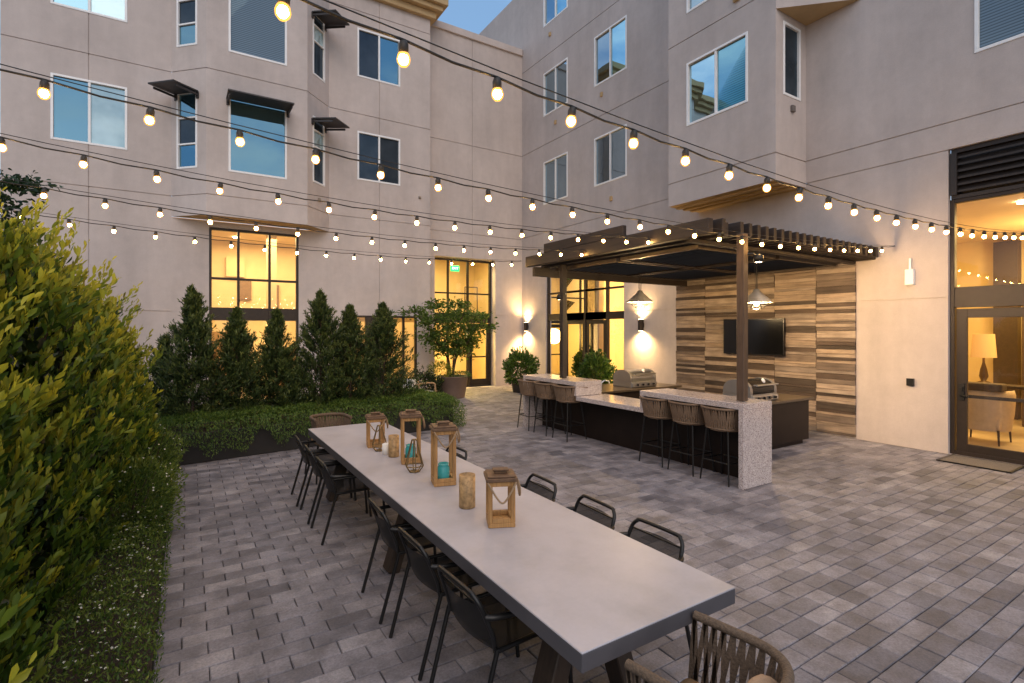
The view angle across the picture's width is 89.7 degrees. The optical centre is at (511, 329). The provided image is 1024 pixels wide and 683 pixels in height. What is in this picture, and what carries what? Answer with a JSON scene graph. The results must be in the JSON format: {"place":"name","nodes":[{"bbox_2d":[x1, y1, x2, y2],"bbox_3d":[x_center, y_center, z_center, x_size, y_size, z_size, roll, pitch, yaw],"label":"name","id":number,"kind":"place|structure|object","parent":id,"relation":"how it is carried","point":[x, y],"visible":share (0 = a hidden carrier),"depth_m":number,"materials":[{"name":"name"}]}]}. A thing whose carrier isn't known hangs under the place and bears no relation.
{"place":"outdoors","nodes":[
{"label":"outdoors","id":0,"kind":"place"},
{"bbox_2d":[0,458,171,682],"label":"planting bed","id":1,"kind":"object","parent":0,"point":[108,660],"depth_m":3.32,"materials":[{"name":"soil"}]},
{"bbox_2d":[0,489,58,682],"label":"hedge shrub","id":2,"kind":"object","parent":1,"relation":"on","point":[5,617],"visible":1,"depth_m":1.45,"materials":[{"name":"green plant"}]},
{"bbox_2d":[0,286,73,682],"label":"hedge shrub","id":3,"kind":"object","parent":1,"relation":"on","point":[16,462],"visible":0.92,"depth_m":2.33,"materials":[{"name":"green plant"}]},
{"bbox_2d":[0,186,146,664],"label":"hedge shrub","id":4,"kind":"object","parent":1,"relation":"on","point":[21,265],"visible":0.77,"depth_m":2.96,"materials":[{"name":"green plant"}]},
{"bbox_2d":[0,202,162,588],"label":"hedge shrub","id":5,"kind":"object","parent":1,"relation":"on","point":[116,466],"visible":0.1,"depth_m":3.89,"materials":[{"name":"green plant"}]},
{"bbox_2d":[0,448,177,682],"bbox_3d":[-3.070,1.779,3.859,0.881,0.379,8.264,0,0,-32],"label":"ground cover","id":6,"kind":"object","parent":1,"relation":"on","point":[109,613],"visible":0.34,"depth_m":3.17,"materials":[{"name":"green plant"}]},
{"bbox_2d":[62,483,168,681],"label":"white flowers","id":7,"kind":"object","parent":6,"relation":"on","point":[63,662],"visible":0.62,"depth_m":3.16,"materials":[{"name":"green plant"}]},
{"bbox_2d":[34,249,163,533],"bbox_3d":[-4.133,0.586,4.604,1.716,2.693,1.640,0,0,-32],"label":"hedge shrub","id":8,"kind":"object","parent":1,"relation":"on","point":[139,371],"visible":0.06,"depth_m":4.80,"materials":[{"name":"green plant"}]},
{"bbox_2d":[95,286,160,486],"bbox_3d":[-4.730,0.701,5.587,1.565,2.462,1.598,0,0,-32],"label":"hedge shrub","id":9,"kind":"object","parent":1,"relation":"on","point":[130,368],"visible":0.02,"depth_m":5.72,"materials":[{"name":"green plant"}]},
{"bbox_2d":[82,443,188,551],"bbox_3d":[-3.549,1.487,4.755,0.960,0.895,1.014,0,0,-32],"label":"flowering bush","id":10,"kind":"object","parent":1,"relation":"on","point":[139,471],"visible":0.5,"depth_m":4.74,"materials":[{"name":"green plant"}]},
{"bbox_2d":[103,413,188,500],"bbox_3d":[-4.323,1.415,5.964,0.983,1.037,0.994,0,0,-32],"label":"flowering bush","id":11,"kind":"object","parent":1,"relation":"on","point":[168,458],"visible":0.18,"depth_m":6.00,"materials":[{"name":"green plant"}]},
{"bbox_2d":[151,385,1023,682],"bbox_3d":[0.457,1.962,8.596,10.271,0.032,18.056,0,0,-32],"label":"paved patio","id":12,"kind":"structure","parent":0,"point":[835,559],"depth_m":4.28,"materials":[{"name":"grey stone"}]},
{"bbox_2d":[0,168,62,261],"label":"tall tree","id":13,"kind":"object","parent":12,"relation":"on","point":[34,191],"visible":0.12,"depth_m":8.58,"materials":[{"name":"green plant"}]},
{"bbox_2d":[0,0,447,399],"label":"apartment building","id":14,"kind":"structure","parent":12,"relation":"on","point":[308,73],"depth_m":12.65,"materials":[{"name":"paint"}]},
{"bbox_2d":[50,72,126,149],"bbox_3d":[-9.493,-4.885,11.594,1.347,1.447,0.082,0,0,-32],"label":"window","id":15,"kind":"structure","parent":14,"relation":"in","point":[76,116],"depth_m":11.56,"materials":[{"name":"blue glass"}]},
{"bbox_2d":[50,0,126,22],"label":"window","id":16,"kind":"structure","parent":14,"relation":"in","point":[112,9],"depth_m":11.70,"materials":[{"name":"glass"}]},
{"bbox_2d":[176,93,196,168],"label":"window","id":17,"kind":"structure","parent":14,"relation":"in","point":[186,130],"depth_m":12.32,"materials":[{"name":"blue glass"}]},
{"bbox_2d":[176,0,196,47],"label":"window","id":18,"kind":"structure","parent":14,"relation":"in","point":[186,10],"depth_m":12.32,"materials":[{"name":"blue glass"}]},
{"bbox_2d":[209,227,297,399],"bbox_3d":[-6.696,-0.310,13.439,2.088,4.518,0.100,0,0,-32],"label":"storefront window","id":19,"kind":"structure","parent":14,"relation":"in","point":[221,313],"depth_m":13.36,"materials":[{"name":"glass"}]},
{"bbox_2d":[228,100,286,179],"bbox_3d":[-6.294,-4.745,12.781,1.307,1.847,0.082,0,0,-32],"label":"window","id":20,"kind":"structure","parent":14,"relation":"in","point":[259,156],"depth_m":12.79,"materials":[{"name":"blue glass"}]},
{"bbox_2d":[228,0,286,65],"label":"window","id":21,"kind":"structure","parent":14,"relation":"in","point":[254,28],"depth_m":12.78,"materials":[{"name":"white glass"}]},
{"bbox_2d":[313,116,324,186],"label":"window","id":22,"kind":"structure","parent":14,"relation":"in","point":[318,129],"depth_m":13.95,"materials":[{"name":"white glass"}]},
{"bbox_2d":[313,10,324,82],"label":"window","id":23,"kind":"structure","parent":14,"relation":"in","point":[318,26],"depth_m":13.90,"materials":[{"name":"white glass"}]},
{"bbox_2d":[357,131,399,185],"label":"window","id":24,"kind":"structure","parent":14,"relation":"in","point":[385,148],"depth_m":15.08,"materials":[{"name":"glass"}]},
{"bbox_2d":[357,27,399,86],"bbox_3d":[-3.904,-7.970,15.113,1.277,1.397,0.082,0,0,-32],"label":"window","id":25,"kind":"structure","parent":14,"relation":"in","point":[377,53],"depth_m":15.08,"materials":[{"name":"blue glass"}]},
{"bbox_2d":[357,315,416,389],"bbox_3d":[-3.860,0.765,15.166,2.208,2.368,0.100,0,0,-32],"label":"storefront window","id":26,"kind":"structure","parent":14,"relation":"in","point":[368,319],"depth_m":15.48,"materials":[{"name":"brown metal"}]},
{"bbox_2d":[151,399,452,464],"bbox_3d":[-3.552,1.728,9.364,4.900,0.437,1.500,0,0,-40],"label":"planter","id":27,"kind":"object","parent":12,"relation":"on","point":[263,441],"visible":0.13,"depth_m":8.18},
{"bbox_2d":[145,333,196,417],"bbox_3d":[-5.476,0.798,8.285,0.894,1.545,1.022,0,0,31],"label":"conifer tree","id":28,"kind":"object","parent":27,"relation":"in","point":[166,339],"visible":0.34,"depth_m":8.12,"materials":[{"name":"green plant"}]},
{"bbox_2d":[145,284,248,429],"bbox_3d":[-5.114,0.411,8.179,1.414,2.318,1.370,0,0,40],"label":"conifer tree","id":29,"kind":"object","parent":27,"relation":"in","point":[194,328],"visible":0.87,"depth_m":7.97,"materials":[{"name":"green plant"}]},
{"bbox_2d":[194,305,272,424],"bbox_3d":[-4.590,0.577,8.500,1.226,1.987,1.222,0,0,-32],"label":"conifer tree","id":30,"kind":"object","parent":27,"relation":"in","point":[238,339],"visible":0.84,"depth_m":8.36,"materials":[{"name":"green plant"}]},
{"bbox_2d":[239,307,312,420],"bbox_3d":[-4.032,0.575,8.961,1.212,1.990,1.410,0,0,32],"label":"conifer tree","id":31,"kind":"object","parent":27,"relation":"in","point":[278,359],"visible":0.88,"depth_m":8.74,"materials":[{"name":"green plant"}]},
{"bbox_2d":[151,387,467,464],"bbox_3d":[-3.445,1.592,9.336,5.325,0.775,1.978,0,0,-40],"label":"trailing ground cover","id":32,"kind":"object","parent":27,"relation":"in","point":[422,394],"visible":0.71,"depth_m":8.40,"materials":[{"name":"green plant"}]},
{"bbox_2d":[289,288,353,413],"bbox_3d":[-3.610,0.393,9.322,1.544,2.354,1.481,0,0,-6],"label":"conifer tree","id":33,"kind":"object","parent":27,"relation":"in","point":[322,328],"visible":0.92,"depth_m":9.22,"materials":[{"name":"green plant"}]},
{"bbox_2d":[316,303,384,411],"bbox_3d":[-2.989,0.521,9.780,1.277,2.098,1.429,0,0,-45],"label":"conifer tree","id":34,"kind":"object","parent":27,"relation":"in","point":[353,337],"visible":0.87,"depth_m":9.63,"materials":[{"name":"green plant"}]},
{"bbox_2d":[354,301,429,408],"bbox_3d":[-2.674,0.494,10.180,1.657,2.153,1.697,0,0,18],"label":"conifer tree","id":35,"kind":"object","parent":27,"relation":"in","point":[384,336],"visible":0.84,"depth_m":10.04,"materials":[{"name":"green plant"}]},
{"bbox_2d":[291,435,352,506],"bbox_3d":[-2.236,1.589,6.038,0.614,0.723,0.549,0,0,-30],"label":"dining chair","id":36,"kind":"object","parent":12,"relation":"on","point":[327,456],"visible":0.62,"depth_m":5.92,"materials":[{"name":"black metal"}]},
{"bbox_2d":[304,412,351,483],"bbox_3d":[-2.440,1.545,6.878,0.500,0.809,0.604,0,0,-35],"label":"dining armchair","id":37,"kind":"object","parent":12,"relation":"on","point":[340,420],"visible":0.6,"depth_m":7.03,"materials":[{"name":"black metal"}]},
{"bbox_2d":[299,444,367,523],"bbox_3d":[-1.916,1.589,5.530,0.614,0.723,0.549,0,0,-31],"label":"dining chair","id":38,"kind":"object","parent":12,"relation":"on","point":[340,469],"visible":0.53,"depth_m":5.46,"materials":[{"name":"black metal"}]},
{"bbox_2d":[310,456,385,544],"bbox_3d":[-1.596,1.589,5.022,0.614,0.723,0.549,0,0,-32],"label":"dining chair","id":39,"kind":"object","parent":12,"relation":"on","point":[337,485],"visible":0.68,"depth_m":4.95,"materials":[{"name":"black metal"}]},
{"bbox_2d":[361,498,462,623],"bbox_3d":[-0.736,1.589,3.769,0.614,0.723,0.549,0,0,-30],"label":"dining chair","id":40,"kind":"object","parent":12,"relation":"on","point":[390,536],"visible":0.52,"depth_m":3.59,"materials":[{"name":"black metal"}]},
{"bbox_2d":[411,367,444,394],"bbox_3d":[-2.384,1.485,14.196,1.172,0.951,1.246,0,0,-32],"label":"dark shrub","id":41,"kind":"object","parent":12,"relation":"on","point":[429,377],"visible":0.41,"depth_m":14.14,"materials":[{"name":"green plant"}]},
{"bbox_2d":[389,527,479,680],"bbox_3d":[-0.394,1.589,3.225,0.614,0.723,0.549,0,0,-33],"label":"dining chair","id":42,"kind":"object","parent":12,"relation":"on","point":[424,568],"visible":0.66,"depth_m":3.04,"materials":[{"name":"black metal"}]},
{"bbox_2d":[436,374,467,398],"bbox_3d":[-1.737,1.637,14.919,0.948,0.620,0.948,0,0,-44],"label":"plant pot","id":43,"kind":"object","parent":12,"relation":"on","point":[456,386],"visible":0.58,"depth_m":14.55,"materials":[{"name":"concrete"}]},
{"bbox_2d":[426,359,454,380],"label":"fern","id":44,"kind":"object","parent":43,"relation":"in","point":[448,369],"visible":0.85,"depth_m":14.56,"materials":[{"name":"green plant"}]},
{"bbox_2d":[392,296,498,376],"bbox_3d":[-1.882,0.206,14.813,3.036,2.396,1.822,0,0,-32],"label":"potted tree","id":45,"kind":"object","parent":43,"relation":"in","point":[456,339],"visible":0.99,"depth_m":14.72,"materials":[{"name":"green plant"}]},
{"bbox_2d":[430,20,522,387],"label":"apartment building","id":46,"kind":"structure","parent":12,"relation":"on","point":[475,131],"depth_m":17.67,"materials":[{"name":"paint"}]},
{"bbox_2d":[435,257,490,386],"bbox_3d":[-1.705,-0.220,17.504,2.228,4.338,0.100,0,0,-32],"label":"storefront window","id":47,"kind":"structure","parent":46,"relation":"in","point":[467,293],"depth_m":17.62,"materials":[{"name":"brown metal"}]},
{"bbox_2d":[469,324,488,384],"bbox_3d":[-1.136,0.860,17.840,0.770,2.160,0.156,0,0,-32],"label":"door","id":48,"kind":"structure","parent":46,"relation":"in","point":[484,380],"depth_m":17.94,"materials":[{"name":"brown metal"}]},
{"bbox_2d":[429,565,572,682],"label":"dining chair","id":49,"kind":"object","parent":12,"relation":"on","point":[493,623],"visible":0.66,"depth_m":2.57,"materials":[{"name":"black metal"}]},
{"bbox_2d":[511,378,521,392],"bbox_3d":[0.268,1.737,16.182,0.618,0.420,0.618,0,0,-44],"label":"plant pot","id":50,"kind":"object","parent":12,"relation":"on","point":[515,387],"visible":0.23,"depth_m":15.97,"materials":[{"name":"concrete"}]},
{"bbox_2d":[501,346,539,384],"bbox_3d":[0.257,1.119,16.224,1.269,1.279,1.349,0,0,-32],"label":"potted shrub","id":51,"kind":"object","parent":50,"relation":"in","point":[527,364],"visible":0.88,"depth_m":15.96,"materials":[{"name":"green plant"}]},
{"bbox_2d":[308,422,734,682],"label":"dining table","id":52,"kind":"object","parent":12,"relation":"on","point":[582,594],"visible":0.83,"depth_m":2.65,"materials":[{"name":"concrete"}]},
{"bbox_2d":[365,412,388,447],"bbox_3d":[-1.391,1.022,5.313,0.230,0.348,0.218,0,0,-21],"label":"lantern","id":53,"kind":"object","parent":52,"relation":"on","point":[380,417],"visible":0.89,"depth_m":5.25,"materials":[{"name":"brown wood"}]},
{"bbox_2d":[388,434,398,457],"bbox_3d":[-1.119,1.097,4.873,0.100,0.200,0.100,0,0,-32],"label":"candle holder","id":54,"kind":"object","parent":52,"relation":"on","point":[393,445],"visible":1,"depth_m":4.83,"materials":[{"name":"beige wood"}]},
{"bbox_2d":[399,409,424,464],"bbox_3d":[-0.904,0.960,4.672,0.230,0.474,0.198,0,0,-15],"label":"lantern","id":55,"kind":"object","parent":52,"relation":"on","point":[411,415],"visible":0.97,"depth_m":4.60,"materials":[{"name":"brown wood"}]},
{"bbox_2d":[405,439,423,472],"bbox_3d":[-0.825,1.060,4.350,0.148,0.274,0.170,0,0,41],"label":"wire candle holder","id":56,"kind":"object","parent":52,"relation":"on","point":[415,470],"visible":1,"depth_m":4.34,"materials":[{"name":"gold metal"}]},
{"bbox_2d":[429,420,459,486],"bbox_3d":[-0.518,0.955,4.018,0.230,0.483,0.218,0,0,-18],"label":"lantern","id":57,"kind":"object","parent":52,"relation":"on","point":[449,428],"visible":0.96,"depth_m":3.96,"materials":[{"name":"brown wood"}]},
{"bbox_2d":[438,462,449,478],"bbox_3d":[-0.536,1.103,4.023,0.096,0.130,0.096,0,0,-32],"label":"jar","id":58,"kind":"object","parent":57,"relation":"in","point":[443,469],"visible":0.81,"depth_m":3.99,"materials":[{"name":"teal glass"}]},
{"bbox_2d":[459,472,474,509],"bbox_3d":[-0.303,1.087,3.484,0.110,0.220,0.110,0,0,-32],"label":"candle holder","id":59,"kind":"object","parent":52,"relation":"on","point":[466,490],"visible":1,"depth_m":3.44,"materials":[{"name":"beige wax"}]},
{"bbox_2d":[483,467,520,528],"bbox_3d":[-0.055,1.027,3.185,0.225,0.339,0.213,0,0,-8],"label":"lantern","id":60,"kind":"object","parent":52,"relation":"on","point":[500,477],"visible":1,"depth_m":3.12,"materials":[{"name":"brown wood"}]},
{"bbox_2d":[517,379,547,430],"bbox_3d":[0.378,1.465,10.190,0.511,0.967,0.563,0,0,-29],"label":"bar stool","id":61,"kind":"object","parent":12,"relation":"on","point":[530,391],"visible":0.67,"depth_m":10.02,"materials":[{"name":"black metal"}]},
{"bbox_2d":[520,473,556,501],"bbox_3d":[0.035,1.589,4.156,0.614,0.723,0.549,0,0,-29],"label":"dining chair","id":62,"kind":"object","parent":12,"relation":"on","point":[540,490],"visible":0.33,"depth_m":4.30,"materials":[{"name":"black metal"}]},
{"bbox_2d":[533,381,565,435],"bbox_3d":[0.681,1.465,9.708,0.511,0.967,0.563,0,0,-29],"label":"bar stool","id":63,"kind":"object","parent":12,"relation":"on","point":[544,390],"visible":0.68,"depth_m":9.55,"materials":[{"name":"black metal"}]},
{"bbox_2d":[552,384,587,441],"bbox_3d":[1.003,1.465,9.235,0.511,0.967,0.563,0,0,-31],"label":"bar stool","id":64,"kind":"object","parent":12,"relation":"on","point":[564,394],"visible":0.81,"depth_m":9.10,"materials":[{"name":"black metal"}]},
{"bbox_2d":[566,494,615,529],"bbox_3d":[0.392,1.589,3.590,0.614,0.723,0.549,0,0,-30],"label":"dining chair","id":65,"kind":"object","parent":12,"relation":"on","point":[596,515],"visible":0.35,"depth_m":3.73,"materials":[{"name":"black metal"}]},
{"bbox_2d":[619,517,690,650],"bbox_3d":[0.700,1.589,3.100,0.614,0.723,0.549,0,0,-33],"label":"dining chair","id":66,"kind":"object","parent":12,"relation":"on","point":[662,544],"visible":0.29,"depth_m":3.22,"materials":[{"name":"black metal"}]},
{"bbox_2d":[639,396,682,467],"bbox_3d":[2.164,1.465,7.578,0.511,0.967,0.563,0,0,-34],"label":"bar stool","id":67,"kind":"object","parent":12,"relation":"on","point":[657,412],"visible":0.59,"depth_m":7.43,"materials":[{"name":"wicker"}]},
{"bbox_2d":[523,374,813,489],"bbox_3d":[2.959,1.427,9.226,3.400,1.045,4.860,0,0,-32],"label":"outdoor bar","id":68,"kind":"object","parent":12,"relation":"on","point":[614,415],"visible":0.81,"depth_m":8.20,"materials":[{"name":"stone"}]},
{"bbox_2d":[613,368,656,387],"bbox_3d":[2.539,0.965,10.568,0.720,0.370,0.580,0,0,-32],"label":"barbecue grill","id":69,"kind":"object","parent":68,"relation":"on","point":[637,378],"visible":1,"depth_m":10.39,"materials":[{"name":"silver metal"}]},
{"bbox_2d":[526,218,877,400],"bbox_3d":[3.347,-0.347,9.388,4.550,2.485,4.480,0,0,-32],"label":"pergola","id":70,"kind":"object","parent":68,"relation":"on","point":[676,256],"visible":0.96,"depth_m":8.40,"materials":[{"name":"brown wood"}]},
{"bbox_2d":[0,206,520,265],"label":"light string","id":71,"kind":"object","parent":70,"relation":"hanging from","point":[113,231],"visible":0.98,"depth_m":7.55,"materials":[{"name":"black glass"}]},
{"bbox_2d":[0,177,582,256],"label":"light string","id":72,"kind":"object","parent":70,"relation":"hanging from","point":[43,194],"visible":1,"depth_m":5.75,"materials":[{"name":"black glass"}]},
{"bbox_2d":[0,133,650,244],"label":"light string","id":73,"kind":"object","parent":70,"relation":"hanging from","point":[83,163],"visible":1,"depth_m":4.54,"materials":[{"name":"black glass"}]},
{"bbox_2d":[627,274,652,308],"bbox_3d":[2.541,-0.788,10.227,0.500,0.725,0.500,0,0,-32],"label":"pendant lamp","id":74,"kind":"object","parent":70,"relation":"hanging from","point":[639,297],"visible":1,"depth_m":10.12,"materials":[{"name":"white metal"}]},
{"bbox_2d":[748,263,771,309],"bbox_3d":[4.215,-0.748,8.882,0.500,0.805,0.500,0,0,-32],"label":"pendant lamp","id":75,"kind":"object","parent":70,"relation":"hanging from","point":[756,296],"visible":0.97,"depth_m":8.78,"materials":[{"name":"white metal"}]},
{"bbox_2d":[723,377,777,400],"bbox_3d":[3.956,0.965,8.506,0.720,0.370,0.580,0,0,-32],"label":"barbecue grill","id":76,"kind":"object","parent":68,"relation":"on","point":[762,388],"visible":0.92,"depth_m":8.37,"materials":[{"name":"silver metal"}]},
{"bbox_2d":[667,400,714,476],"bbox_3d":[2.451,1.465,7.122,0.511,0.967,0.563,0,0,-32],"label":"bar stool","id":77,"kind":"object","parent":12,"relation":"on","point":[682,413],"visible":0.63,"depth_m":6.97,"materials":[{"name":"brown wicker"}]},
{"bbox_2d":[625,610,794,682],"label":"dining armchair","id":78,"kind":"object","parent":12,"relation":"on","point":[784,671],"visible":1,"depth_m":2.08,"materials":[{"name":"wicker"}]},
{"bbox_2d":[747,674,777,682],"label":"pillow","id":79,"kind":"object","parent":78,"relation":"on","point":[761,678],"visible":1,"depth_m":1.84,"materials":[{"name":"beige fabric"}]},
{"bbox_2d":[700,404,737,486],"bbox_3d":[2.739,1.465,6.666,0.511,0.967,0.563,0,0,-30],"label":"bar stool","id":80,"kind":"object","parent":12,"relation":"on","point":[714,419],"visible":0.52,"depth_m":6.51,"materials":[{"name":"brown wicker"}]},
{"bbox_2d":[479,0,1023,464],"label":"apartment building","id":81,"kind":"structure","parent":12,"relation":"on","point":[911,106],"depth_m":9.75,"materials":[{"name":"paint"}]},
{"bbox_2d":[0,64,894,252],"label":"light string","id":82,"kind":"object","parent":81,"relation":"hanging from","point":[43,92],"visible":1,"depth_m":3.56,"materials":[{"name":"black glass"}]},
{"bbox_2d":[543,0,567,27],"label":"window","id":83,"kind":"structure","parent":81,"relation":"in","point":[551,8],"depth_m":16.96,"materials":[{"name":"blue glass"}]},
{"bbox_2d":[543,57,567,116],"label":"window","id":84,"kind":"structure","parent":81,"relation":"in","point":[555,79],"depth_m":16.75,"materials":[{"name":"grey glass"}]},
{"bbox_2d":[543,151,567,204],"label":"window","id":85,"kind":"structure","parent":81,"relation":"in","point":[555,170],"depth_m":16.75,"materials":[{"name":"grey glass"}]},
{"bbox_2d":[567,320,583,376],"bbox_3d":[1.956,0.820,16.039,0.156,2.240,0.980,0,0,-32],"label":"door","id":86,"kind":"structure","parent":81,"relation":"in","point":[578,322],"depth_m":15.92,"materials":[{"name":"brown metal"}]},
{"bbox_2d":[547,267,623,379],"bbox_3d":[2.184,-0.100,15.710,0.100,4.098,3.638,0,0,-32],"label":"storefront window","id":87,"kind":"structure","parent":81,"relation":"in","point":[577,290],"depth_m":16.04,"materials":[{"name":"glass"}]},
{"bbox_2d":[586,320,605,378],"bbox_3d":[2.493,0.820,15.220,0.050,2.240,0.900,0,0,-32],"label":"door","id":88,"kind":"structure","parent":81,"relation":"in","point":[588,322],"depth_m":15.25,"materials":[{"name":"brown metal"}]},
{"bbox_2d":[594,15,626,86],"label":"window","id":89,"kind":"structure","parent":81,"relation":"in","point":[610,46],"depth_m":14.58,"materials":[{"name":"blue glass"}]},
{"bbox_2d":[594,124,626,186],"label":"window","id":90,"kind":"structure","parent":81,"relation":"in","point":[610,148],"depth_m":14.58,"materials":[{"name":"grey glass"}]},
{"bbox_2d":[274,0,1023,239],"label":"light string","id":91,"kind":"object","parent":81,"relation":"hanging from","point":[282,9],"visible":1,"depth_m":2.57,"materials":[{"name":"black glass"}]},
{"bbox_2d":[686,31,747,126],"bbox_3d":[4.171,-5.060,10.509,0.082,1.357,1.437,0,0,-32],"label":"window","id":92,"kind":"structure","parent":81,"relation":"in","point":[716,80],"depth_m":10.47,"materials":[{"name":"blue glass"}]},
{"bbox_2d":[676,262,855,436],"bbox_3d":[5.073,0.175,10.882,0.055,3.486,3.984,0,0,-32],"label":"timber panel","id":93,"kind":"object","parent":81,"relation":"attached to","point":[834,413],"visible":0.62,"depth_m":10.11,"materials":[{"name":"brown wood"}]},
{"bbox_2d":[723,318,784,355],"bbox_3d":[5.069,0.140,10.791,0.142,0.750,1.360,0,0,-32],"label":"television","id":94,"kind":"object","parent":93,"relation":"attached to","point":[766,336],"visible":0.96,"depth_m":10.59,"materials":[{"name":"black metal"}]},
{"bbox_2d":[783,20,800,100],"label":"window","id":95,"kind":"structure","parent":81,"relation":"in","point":[791,34],"depth_m":9.76,"materials":[{"name":"glass"}]},
{"bbox_2d":[905,258,914,284],"bbox_3d":[6.559,-0.960,8.491,0.090,0.440,0.120,0,0,-32],"label":"wall lamp","id":96,"kind":"object","parent":81,"relation":"attached to","point":[909,276],"visible":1,"depth_m":8.46,"materials":[{"name":"white plastic"}]},
{"bbox_2d":[950,188,1023,464],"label":"storefront window","id":97,"kind":"structure","parent":81,"relation":"in","point":[1009,294],"depth_m":8.02,"materials":[{"name":"brown metal"}]},
{"bbox_2d":[957,307,1023,460],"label":"door","id":98,"kind":"structure","parent":81,"relation":"in","point":[963,315],"depth_m":7.98,"materials":[{"name":"brown metal"}]},
{"bbox_2d":[968,390,1015,446],"bbox_3d":[8.220,1.485,8.982,0.771,0.930,0.822,0,0,-32],"label":"armchair","id":99,"kind":"object","parent":81,"relation":"on","point":[997,416],"visible":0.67,"depth_m":8.66,"materials":[{"name":"fabric"}]},
{"bbox_2d":[968,381,1006,391],"bbox_3d":[7.998,0.965,8.852,0.270,0.130,0.705,0,0,-32],"label":"throw blanket","id":100,"kind":"object","parent":99,"relation":"on","point":[990,387],"visible":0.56,"depth_m":8.66,"materials":[{"name":"beige fabric"}]},
{"bbox_2d":[974,0,1023,52],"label":"window","id":101,"kind":"structure","parent":81,"relation":"in","point":[996,22],"depth_m":7.65,"materials":[{"name":"white plastic"}]},
{"bbox_2d":[936,454,1023,473],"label":"doormat","id":102,"kind":"object","parent":12,"relation":"on","point":[1011,468],"visible":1,"depth_m":7.45,"materials":[{"name":"grey fabric"}]},
{"bbox_2d":[1007,384,1023,389],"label":"console table","id":103,"kind":"object","parent":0,"point":[1015,387],"depth_m":9.43,"materials":[{"name":"brown wood"}]},
{"bbox_2d":[971,334,996,382],"bbox_3d":[9.104,0.553,9.940,0.380,0.950,0.380,0,0,-32],"label":"table lamp","id":104,"kind":"object","parent":103,"relation":"on","point":[983,346],"visible":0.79,"depth_m":9.84,"materials":[{"name":"fabric"}]},
{"bbox_3d":[2.263,1.737,13.952,0.618,0.420,0.618,0,0,-44],"label":"plant pot","id":105,"kind":"object","parent":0,"visible":0},
{"bbox_2d":[576,349,616,383],"bbox_3d":[2.250,1.120,14.003,1.144,1.245,1.217,0,0,-32],"label":"potted shrub","id":106,"kind":"object","parent":105,"relation":"in","point":[601,362],"visible":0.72,"depth_m":13.73,"materials":[{"name":"green plant"}]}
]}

